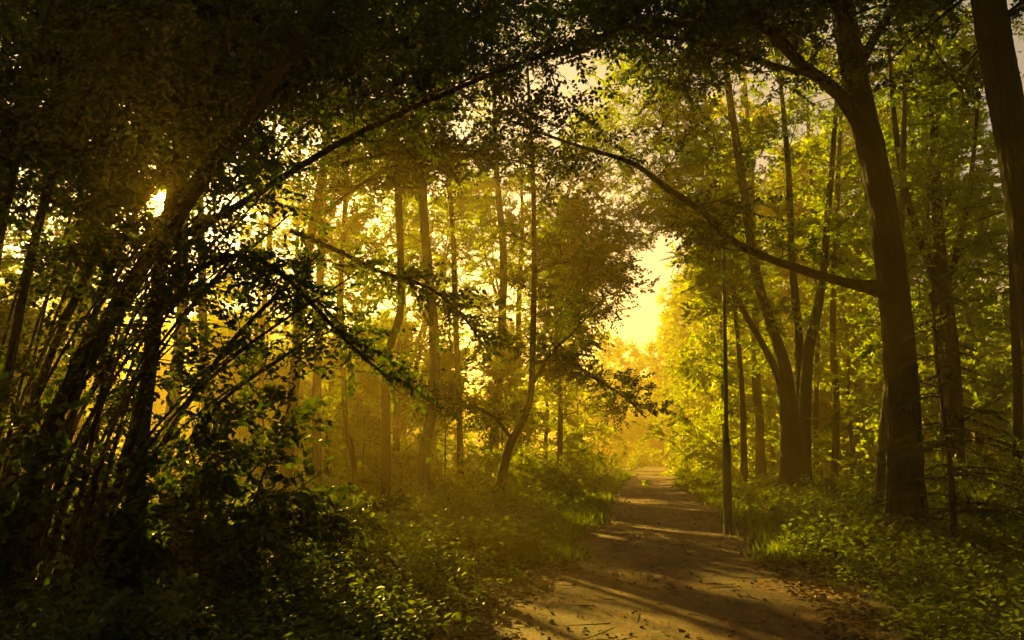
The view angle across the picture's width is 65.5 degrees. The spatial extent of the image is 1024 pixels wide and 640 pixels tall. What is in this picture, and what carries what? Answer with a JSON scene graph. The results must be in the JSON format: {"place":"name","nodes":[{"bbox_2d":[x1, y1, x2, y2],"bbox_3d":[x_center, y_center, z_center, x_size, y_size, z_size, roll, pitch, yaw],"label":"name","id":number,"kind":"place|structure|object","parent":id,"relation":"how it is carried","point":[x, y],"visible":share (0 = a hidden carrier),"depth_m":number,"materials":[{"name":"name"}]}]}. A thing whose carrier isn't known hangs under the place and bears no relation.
{"place":"outdoors","nodes":[
{"label":"outdoors","id":0,"kind":"place"},
{"bbox_2d":[0,0,1023,454],"label":"sky","id":1,"kind":"structure","parent":0,"point":[641,324],"materials":[{"name":"yellow"}]},
{"bbox_2d":[11,455,1019,639],"bbox_3d":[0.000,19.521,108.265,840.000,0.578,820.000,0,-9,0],"label":"ground","id":2,"kind":"structure","parent":0,"point":[870,601],"depth_m":9.32,"materials":[{"name":"soil"}]},
{"bbox_2d":[0,291,63,479],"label":"sapling","id":3,"kind":"object","parent":2,"relation":"on","point":[31,311],"visible":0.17,"depth_m":25.94,"materials":[{"name":"green plant"}]},
{"bbox_2d":[0,43,80,399],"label":"woodland tree","id":4,"kind":"object","parent":2,"relation":"on","point":[4,265],"visible":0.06,"depth_m":29.52,"materials":[{"name":"green plant"}]},
{"bbox_2d":[0,139,131,464],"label":"woodland tree","id":5,"kind":"object","parent":2,"relation":"on","point":[10,253],"visible":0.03,"depth_m":40.41,"materials":[{"name":"green plant"}]},
{"bbox_2d":[3,101,164,418],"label":"beech tree","id":6,"kind":"object","parent":2,"relation":"on","point":[21,253],"visible":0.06,"depth_m":33.92,"materials":[{"name":"green plant"}]},
{"bbox_2d":[9,11,165,493],"bbox_3d":[-13.979,-4.949,27.050,7.226,21.795,7.784,-5,-11,28],"label":"beech tree","id":7,"kind":"object","parent":2,"relation":"on","point":[83,391],"visible":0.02,"depth_m":26.30,"materials":[{"name":"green plant"}]},
{"bbox_2d":[0,479,176,629],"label":"leafy bush","id":8,"kind":"object","parent":2,"relation":"on","point":[97,565],"visible":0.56,"depth_m":7.11,"materials":[{"name":"green plant"}]},
{"bbox_2d":[139,347,190,456],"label":"young tree","id":9,"kind":"object","parent":2,"relation":"on","point":[163,392],"visible":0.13,"depth_m":63.22,"materials":[{"name":"green plant"}]},
{"bbox_2d":[0,0,348,267],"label":"beech tree","id":10,"kind":"object","parent":2,"relation":"on","point":[9,127],"visible":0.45,"depth_m":10.89,"materials":[{"name":"green plant"}]},
{"bbox_2d":[56,11,298,502],"bbox_3d":[-9.088,-5.171,22.923,7.836,21.528,7.296,0,-9,0],"label":"beech tree","id":11,"kind":"object","parent":2,"relation":"on","point":[182,329],"visible":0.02,"depth_m":22.15,"materials":[{"name":"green plant"}]},
{"bbox_2d":[140,172,273,464],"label":"ash tree","id":12,"kind":"object","parent":2,"relation":"on","point":[202,313],"visible":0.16,"depth_m":24.37,"materials":[{"name":"green plant"}]},
{"bbox_2d":[174,265,242,465],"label":"young tree","id":13,"kind":"object","parent":2,"relation":"on","point":[197,405],"visible":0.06,"depth_m":59.18,"materials":[{"name":"green plant"}]},
{"bbox_2d":[0,371,417,621],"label":"leafy bush","id":14,"kind":"object","parent":2,"relation":"on","point":[188,490],"visible":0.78,"depth_m":7.52,"materials":[{"name":"green plant"}]},
{"bbox_2d":[183,317,267,472],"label":"sapling","id":15,"kind":"object","parent":2,"relation":"on","point":[231,333],"visible":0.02,"depth_m":40.01,"materials":[{"name":"green plant"}]},
{"bbox_2d":[210,355,273,477],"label":"sapling","id":16,"kind":"object","parent":2,"relation":"on","point":[238,380],"visible":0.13,"depth_m":33.13,"materials":[{"name":"green plant"}]},
{"bbox_2d":[187,153,308,460],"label":"woodland tree","id":17,"kind":"object","parent":2,"relation":"on","point":[281,235],"visible":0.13,"depth_m":44.83,"materials":[{"name":"green plant"}]},
{"bbox_2d":[232,353,285,476],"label":"sapling","id":18,"kind":"object","parent":2,"relation":"on","point":[266,421],"visible":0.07,"depth_m":38.16,"materials":[{"name":"green plant"}]},
{"bbox_2d":[196,118,325,486],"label":"ash tree","id":19,"kind":"object","parent":2,"relation":"on","point":[262,319],"visible":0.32,"depth_m":27.54,"materials":[{"name":"green plant"}]},
{"bbox_2d":[158,483,363,570],"bbox_3d":[-3.081,2.748,9.519,2.628,1.634,2.843,0,-9,0],"label":"leafy bush","id":20,"kind":"object","parent":2,"relation":"on","point":[343,541],"visible":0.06,"depth_m":9.57,"materials":[{"name":"green plant"}]},
{"bbox_2d":[2,0,526,533],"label":"beech tree","id":21,"kind":"object","parent":2,"relation":"on","point":[394,10],"visible":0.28,"depth_m":12.01,"materials":[{"name":"green plant"}]},
{"bbox_2d":[263,84,332,487],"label":"ash tree","id":22,"kind":"object","parent":2,"relation":"on","point":[296,447],"visible":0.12,"depth_m":33.43,"materials":[{"name":"green plant"}]},
{"bbox_2d":[280,112,357,493],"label":"ash tree","id":23,"kind":"object","parent":2,"relation":"on","point":[316,392],"visible":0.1,"depth_m":27.97,"materials":[{"name":"green plant"}]},
{"bbox_2d":[0,0,653,626],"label":"hazel shrub","id":24,"kind":"object","parent":2,"relation":"on","point":[94,354],"visible":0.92,"depth_m":8.33,"materials":[{"name":"green plant"}]},
{"bbox_2d":[264,103,396,481],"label":"woodland tree","id":25,"kind":"object","parent":2,"relation":"on","point":[369,213],"visible":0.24,"depth_m":35.01,"materials":[{"name":"green plant"}]},
{"bbox_2d":[298,344,371,481],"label":"sapling","id":26,"kind":"object","parent":2,"relation":"on","point":[323,448],"visible":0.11,"depth_m":37.31,"materials":[{"name":"green plant"}]},
{"bbox_2d":[268,482,409,550],"bbox_3d":[-2.542,3.222,11.979,2.167,1.562,2.431,0,-9,0],"label":"leafy bush","id":27,"kind":"object","parent":2,"relation":"on","point":[346,502],"visible":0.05,"depth_m":12.07,"materials":[{"name":"green plant"}]},
{"bbox_2d":[282,87,397,494],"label":"ash tree","id":28,"kind":"object","parent":2,"relation":"on","point":[341,259],"visible":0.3,"depth_m":22.02,"materials":[{"name":"green plant"}]},
{"bbox_2d":[298,325,400,489],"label":"sapling","id":29,"kind":"object","parent":2,"relation":"on","point":[334,411],"visible":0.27,"depth_m":29.89,"materials":[{"name":"green plant"}]},
{"bbox_2d":[321,364,399,496],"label":"sapling","id":30,"kind":"object","parent":2,"relation":"on","point":[370,384],"visible":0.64,"depth_m":27.52,"materials":[{"name":"green plant"}]},
{"bbox_2d":[332,309,433,469],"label":"sapling","id":31,"kind":"object","parent":2,"relation":"on","point":[402,447],"visible":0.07,"depth_m":41.54,"materials":[{"name":"green plant"}]},
{"bbox_2d":[308,128,480,471],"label":"woodland tree","id":32,"kind":"object","parent":2,"relation":"on","point":[415,224],"visible":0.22,"depth_m":37.29,"materials":[{"name":"green plant"}]},
{"bbox_2d":[347,52,442,517],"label":"ash tree","id":33,"kind":"object","parent":2,"relation":"on","point":[385,481],"visible":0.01,"depth_m":18.97,"materials":[{"name":"brown wood"}]},
{"bbox_2d":[357,433,439,496],"bbox_3d":[-3.964,5.002,27.508,2.917,2.226,3.532,1,-9,-4],"label":"bush","id":34,"kind":"object","parent":2,"relation":"on","point":[402,475],"visible":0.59,"depth_m":26.90,"materials":[{"name":"green plant"}]},
{"bbox_2d":[238,0,607,510],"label":"beech tree","id":35,"kind":"object","parent":2,"relation":"on","point":[482,157],"visible":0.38,"depth_m":17.03,"materials":[{"name":"green plant"}]},
{"bbox_2d":[348,160,505,467],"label":"woodland tree","id":36,"kind":"object","parent":2,"relation":"on","point":[459,213],"visible":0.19,"depth_m":44.23,"materials":[{"name":"green plant"}]},
{"bbox_2d":[374,3,490,498],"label":"ash tree","id":37,"kind":"object","parent":2,"relation":"on","point":[428,430],"visible":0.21,"depth_m":26.16,"materials":[{"name":"green plant"}]},
{"bbox_2d":[409,347,456,473],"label":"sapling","id":38,"kind":"object","parent":2,"relation":"on","point":[440,447],"visible":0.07,"depth_m":50.40,"materials":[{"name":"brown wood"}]},
{"bbox_2d":[402,343,487,478],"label":"sapling","id":39,"kind":"object","parent":2,"relation":"on","point":[448,365],"visible":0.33,"depth_m":36.00,"materials":[{"name":"green plant"}]},
{"bbox_2d":[412,81,488,485],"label":"ash tree","id":40,"kind":"object","parent":2,"relation":"on","point":[453,262],"visible":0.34,"depth_m":30.53,"materials":[{"name":"green plant"}]},
{"bbox_2d":[441,442,538,499],"bbox_3d":[-0.672,4.558,23.621,2.636,1.851,3.074,-3,-10,19],"label":"bush","id":41,"kind":"object","parent":2,"relation":"on","point":[478,486],"visible":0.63,"depth_m":23.64,"materials":[{"name":"green plant"}]},
{"bbox_2d":[450,337,546,482],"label":"sapling","id":42,"kind":"object","parent":2,"relation":"on","point":[510,388],"visible":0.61,"depth_m":33.51,"materials":[{"name":"green plant"}]},
{"bbox_2d":[455,80,541,481],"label":"ash tree","id":43,"kind":"object","parent":2,"relation":"on","point":[498,204],"visible":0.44,"depth_m":34.76,"materials":[{"name":"green plant"}]},
{"bbox_2d":[416,133,585,475],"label":"woodland tree","id":44,"kind":"object","parent":2,"relation":"on","point":[506,211],"visible":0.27,"depth_m":46.48,"materials":[{"name":"green plant"}]},
{"bbox_2d":[0,462,1023,639],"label":"ground cover","id":45,"kind":"object","parent":2,"relation":"on","point":[842,530],"visible":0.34,"depth_m":9.71,"materials":[{"name":"green plant"}]},
{"bbox_2d":[0,279,1023,458],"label":"wood","id":46,"kind":"object","parent":2,"relation":"on","point":[552,434],"visible":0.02,"depth_m":155.55,"materials":[{"name":"green plant"}]},
{"bbox_2d":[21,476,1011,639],"bbox_3d":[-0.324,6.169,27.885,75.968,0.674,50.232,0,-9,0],"label":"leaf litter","id":47,"kind":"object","parent":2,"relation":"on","point":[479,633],"visible":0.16,"depth_m":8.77,"materials":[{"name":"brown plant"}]},
{"bbox_2d":[354,44,690,501],"bbox_3d":[0.249,-1.516,23.330,9.537,13.723,4.098,0,-9,0],"label":"hornbeam tree","id":48,"kind":"object","parent":2,"relation":"on","point":[562,363],"visible":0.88,"depth_m":23.10,"materials":[{"name":"green plant"}]},
{"bbox_2d":[499,381,551,476],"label":"sapling","id":49,"kind":"object","parent":2,"relation":"on","point":[527,430],"visible":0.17,"depth_m":41.64,"materials":[{"name":"green plant"}]},
{"bbox_2d":[515,469,583,501],"bbox_3d":[1.060,5.380,25.216,2.453,1.282,1.742,-1,-10,7],"label":"bush","id":50,"kind":"object","parent":2,"relation":"on","point":[570,482],"visible":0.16,"depth_m":25.47,"materials":[{"name":"green plant"}]},
{"bbox_2d":[475,185,626,480],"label":"verge tree","id":51,"kind":"object","parent":2,"relation":"on","point":[569,419],"visible":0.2,"depth_m":43.91,"materials":[{"name":"green plant"}]},
{"bbox_2d":[519,439,590,483],"bbox_3d":[1.778,5.858,32.486,2.652,2.023,3.211,-3,-10,16],"label":"bush","id":52,"kind":"object","parent":2,"relation":"on","point":[547,464],"visible":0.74,"depth_m":32.19,"materials":[{"name":"green plant"}]},
{"bbox_2d":[535,294,625,472],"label":"verge tree","id":53,"kind":"object","parent":2,"relation":"on","point":[607,433],"visible":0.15,"depth_m":54.63,"materials":[{"name":"green plant"}]},
{"bbox_2d":[563,432,628,481],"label":"bush","id":54,"kind":"object","parent":2,"relation":"on","point":[589,469],"visible":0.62,"depth_m":40.45,"materials":[{"name":"green plant"}]},
{"bbox_2d":[504,52,693,469],"bbox_3d":[4.068,-2.808,37.061,9.584,20.957,6.133,0,-9,0],"label":"beech tree","id":55,"kind":"object","parent":2,"relation":"on","point":[573,220],"visible":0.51,"depth_m":36.57,"materials":[{"name":"green plant"}]},
{"bbox_2d":[579,379,626,458],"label":"young tree","id":56,"kind":"object","parent":2,"relation":"on","point":[609,441],"visible":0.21,"depth_m":94.06,"materials":[{"name":"green plant"}]},
{"bbox_2d":[575,327,637,464],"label":"verge tree","id":57,"kind":"object","parent":2,"relation":"on","point":[604,355],"visible":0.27,"depth_m":96.58,"materials":[{"name":"green plant"}]},
{"bbox_2d":[585,328,642,461],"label":"verge tree","id":58,"kind":"object","parent":2,"relation":"on","point":[617,345],"visible":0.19,"depth_m":107.83,"materials":[{"name":"green plant"}]},
{"bbox_2d":[609,341,642,463],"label":"verge tree","id":59,"kind":"object","parent":2,"relation":"on","point":[621,363],"visible":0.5,"depth_m":99.75,"materials":[{"name":"green plant"}]},
{"bbox_2d":[611,338,652,459],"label":"verge tree","id":60,"kind":"object","parent":2,"relation":"on","point":[637,351],"visible":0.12,"depth_m":111.86,"materials":[{"name":"plant"}]},
{"bbox_2d":[603,438,662,470],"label":"bush","id":61,"kind":"object","parent":2,"relation":"on","point":[634,464],"visible":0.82,"depth_m":68.52,"materials":[{"name":"green plant"}]},
{"bbox_2d":[616,347,654,462],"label":"verge tree","id":62,"kind":"object","parent":2,"relation":"on","point":[640,365],"visible":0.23,"depth_m":103.32,"materials":[{"name":"plant"}]},
{"bbox_2d":[348,492,938,639],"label":"litter twigs","id":63,"kind":"object","parent":2,"relation":"on","point":[665,588],"visible":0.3,"depth_m":9.42,"materials":[{"name":"brown wood"}]},
{"bbox_2d":[626,338,673,464],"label":"verge tree","id":64,"kind":"object","parent":2,"relation":"on","point":[650,348],"visible":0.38,"depth_m":98.11,"materials":[{"name":"green plant"}]},
{"bbox_2d":[641,306,684,464],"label":"verge tree","id":65,"kind":"object","parent":2,"relation":"on","point":[665,335],"visible":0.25,"depth_m":90.40,"materials":[{"name":"green plant"}]},
{"bbox_2d":[493,471,835,562],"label":"verge grass","id":66,"kind":"structure","parent":2,"relation":"on","point":[584,518],"depth_m":15.96,"materials":[{"name":"green plant"}]},
{"bbox_2d":[640,300,710,465],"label":"verge tree","id":67,"kind":"object","parent":2,"relation":"on","point":[672,325],"visible":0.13,"depth_m":78.33,"materials":[{"name":"green plant"}]},
{"bbox_2d":[656,271,709,466],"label":"woodland tree","id":68,"kind":"object","parent":2,"relation":"on","point":[673,311],"visible":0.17,"depth_m":75.26,"materials":[{"name":"green plant"}]},
{"bbox_2d":[574,25,794,485],"bbox_3d":[6.943,-2.400,32.060,11.150,18.440,6.272,8,-12,-39],"label":"beech tree","id":69,"kind":"object","parent":2,"relation":"on","point":[698,165],"visible":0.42,"depth_m":32.88,"materials":[{"name":"green plant"}]},
{"bbox_2d":[671,460,719,491],"bbox_3d":[7.896,6.628,33.642,2.760,1.443,1.960,2,-10,-9],"label":"bush","id":70,"kind":"object","parent":2,"relation":"on","point":[696,481],"visible":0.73,"depth_m":33.08,"materials":[{"name":"green plant"}]},
{"bbox_2d":[651,245,768,473],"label":"verge tree","id":71,"kind":"object","parent":2,"relation":"on","point":[688,412],"visible":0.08,"depth_m":58.63,"materials":[{"name":"plant"}]},
{"bbox_2d":[693,237,732,533],"bbox_3d":[4.121,1.328,16.152,0.696,6.178,0.241,2,-10,-11],"label":"lamp post","id":72,"kind":"object","parent":2,"relation":"on","point":[727,491],"visible":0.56,"depth_m":15.97,"materials":[{"name":"paint"}]},
{"bbox_2d":[660,269,772,422],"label":"woodland tree","id":73,"kind":"object","parent":2,"relation":"on","point":[682,299],"visible":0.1,"depth_m":70.60,"materials":[{"name":"green plant"}]},
{"bbox_2d":[423,0,1023,541],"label":"oak tree","id":74,"kind":"object","parent":2,"relation":"on","point":[711,30],"visible":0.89,"depth_m":13.28,"materials":[{"name":"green plant"}]},
{"bbox_2d":[632,163,831,484],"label":"verge tree","id":75,"kind":"object","parent":2,"relation":"on","point":[712,460],"visible":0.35,"depth_m":39.22,"materials":[{"name":"green plant"}]},
{"bbox_2d":[601,3,889,492],"bbox_3d":[9.315,-5.109,30.165,11.951,23.156,5.750,0,-9,0],"label":"maple tree","id":76,"kind":"object","parent":2,"relation":"on","point":[795,400],"visible":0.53,"depth_m":29.73,"materials":[{"name":"green plant"}]},
{"bbox_2d":[648,88,848,475],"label":"verge tree","id":77,"kind":"object","parent":2,"relation":"on","point":[756,113],"visible":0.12,"depth_m":52.71,"materials":[{"name":"green plant"}]},
{"bbox_2d":[708,213,794,468],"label":"woodland tree","id":78,"kind":"object","parent":2,"relation":"on","point":[735,423],"visible":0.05,"depth_m":49.41,"materials":[{"name":"green plant"}]},
{"bbox_2d":[729,50,784,476],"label":"ash tree","id":79,"kind":"object","parent":2,"relation":"on","point":[760,462],"visible":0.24,"depth_m":37.77,"materials":[{"name":"brown wood"}]},
{"bbox_2d":[687,179,863,474],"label":"verge tree","id":80,"kind":"object","parent":2,"relation":"on","point":[767,211],"visible":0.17,"depth_m":46.36,"materials":[{"name":"green plant"}]},
{"bbox_2d":[734,136,871,455],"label":"verge tree","id":81,"kind":"object","parent":2,"relation":"on","point":[776,170],"visible":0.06,"depth_m":61.75,"materials":[{"name":"green plant"}]},
{"bbox_2d":[761,203,850,463],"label":"woodland tree","id":82,"kind":"object","parent":2,"relation":"on","point":[788,280],"visible":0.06,"depth_m":54.99,"materials":[{"name":"green plant"}]},
{"bbox_2d":[737,143,881,467],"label":"verge tree","id":83,"kind":"object","parent":2,"relation":"on","point":[797,174],"visible":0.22,"depth_m":45.12,"materials":[{"name":"green plant"}]},
{"bbox_2d":[772,93,859,479],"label":"ash tree","id":84,"kind":"object","parent":2,"relation":"on","point":[815,397],"visible":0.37,"depth_m":37.67,"materials":[{"name":"green plant"}]},
{"bbox_2d":[812,380,846,474],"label":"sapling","id":85,"kind":"object","parent":2,"relation":"on","point":[821,422],"visible":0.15,"depth_m":45.26,"materials":[{"name":"green plant"}]},
{"bbox_2d":[796,116,874,482],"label":"ash tree","id":86,"kind":"object","parent":2,"relation":"on","point":[836,415],"visible":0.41,"depth_m":34.29,"materials":[{"name":"green plant"}]},
{"bbox_2d":[799,455,886,500],"bbox_3d":[10.428,5.081,25.312,2.177,1.603,3.067,8,-12,-40],"label":"bush","id":87,"kind":"object","parent":2,"relation":"on","point":[854,487],"visible":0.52,"depth_m":25.08,"materials":[{"name":"green plant"}]},
{"bbox_2d":[789,107,926,471],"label":"verge tree","id":88,"kind":"object","parent":2,"relation":"on","point":[845,139],"visible":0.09,"depth_m":49.38,"materials":[{"name":"green plant"}]},
{"bbox_2d":[753,124,971,485],"bbox_3d":[14.788,0.238,36.337,8.916,19.231,6.634,-1,-10,7],"label":"verge tree","id":89,"kind":"object","parent":2,"relation":"on","point":[821,440],"visible":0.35,"depth_m":35.61,"materials":[{"name":"green plant"}]},
{"bbox_2d":[836,179,936,416],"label":"woodland tree","id":90,"kind":"object","parent":2,"relation":"on","point":[922,292],"visible":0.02,"depth_m":42.94,"materials":[{"name":"green plant"}]},
{"bbox_2d":[811,29,999,513],"bbox_3d":[9.160,-1.226,18.247,3.968,11.501,4.040,5,-11,-29],"label":"birch tree","id":91,"kind":"object","parent":2,"relation":"on","point":[879,480],"visible":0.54,"depth_m":18.39,"materials":[{"name":"green plant"}]},
{"bbox_2d":[822,96,997,461],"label":"verge tree","id":92,"kind":"object","parent":2,"relation":"on","point":[850,145],"visible":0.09,"depth_m":41.94,"materials":[{"name":"green plant"}]},
{"bbox_2d":[805,0,1023,493],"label":"woodland tree","id":93,"kind":"object","parent":2,"relation":"on","point":[987,313],"visible":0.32,"depth_m":27.36,"materials":[{"name":"green plant"}]},
{"bbox_2d":[822,105,1023,495],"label":"verge tree","id":94,"kind":"object","parent":2,"relation":"on","point":[968,339],"visible":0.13,"depth_m":29.82,"materials":[{"name":"green plant"}]},
{"bbox_2d":[839,0,1023,354],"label":"oak tree","id":95,"kind":"object","parent":2,"relation":"on","point":[999,70],"visible":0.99,"depth_m":11.48,"materials":[{"name":"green plant"}]},
{"bbox_2d":[842,0,1023,493],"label":"ash tree","id":96,"kind":"object","parent":2,"relation":"on","point":[950,330],"visible":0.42,"depth_m":19.36,"materials":[{"name":"green plant"}]},
{"bbox_2d":[863,268,1023,553],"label":"spruce tree","id":97,"kind":"object","parent":2,"relation":"on","point":[952,510],"visible":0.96,"depth_m":12.00,"materials":[{"name":"green plant"}]},
{"bbox_2d":[863,176,1023,440],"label":"woodland tree","id":98,"kind":"object","parent":2,"relation":"on","point":[991,348],"visible":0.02,"depth_m":52.83,"materials":[{"name":"green plant"}]},
{"bbox_2d":[902,132,1023,494],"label":"ash tree","id":99,"kind":"object","parent":2,"relation":"on","point":[1015,338],"visible":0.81,"depth_m":17.76,"materials":[{"name":"green plant"}]},
{"bbox_2d":[905,101,1023,475],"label":"verge tree","id":100,"kind":"object","parent":2,"relation":"on","point":[969,320],"visible":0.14,"depth_m":34.37,"materials":[{"name":"green plant"}]},
{"bbox_2d":[920,195,1021,455],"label":"woodland tree","id":101,"kind":"object","parent":2,"relation":"on","point":[1004,283],"visible":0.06,"depth_m":57.47,"materials":[{"name":"green plant"}]},
{"bbox_2d":[924,428,1023,528],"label":"bush","id":102,"kind":"object","parent":2,"relation":"on","point":[976,489],"visible":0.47,"depth_m":14.53,"materials":[{"name":"green plant"}]},
{"bbox_2d":[965,376,1023,473],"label":"sapling","id":103,"kind":"object","parent":2,"relation":"on","point":[996,423],"visible":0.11,"depth_m":39.82,"materials":[{"name":"green plant"}]},
{"bbox_2d":[431,468,902,639],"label":"path","id":104,"kind":"structure","parent":0,"point":[654,614],"depth_m":9.21,"materials":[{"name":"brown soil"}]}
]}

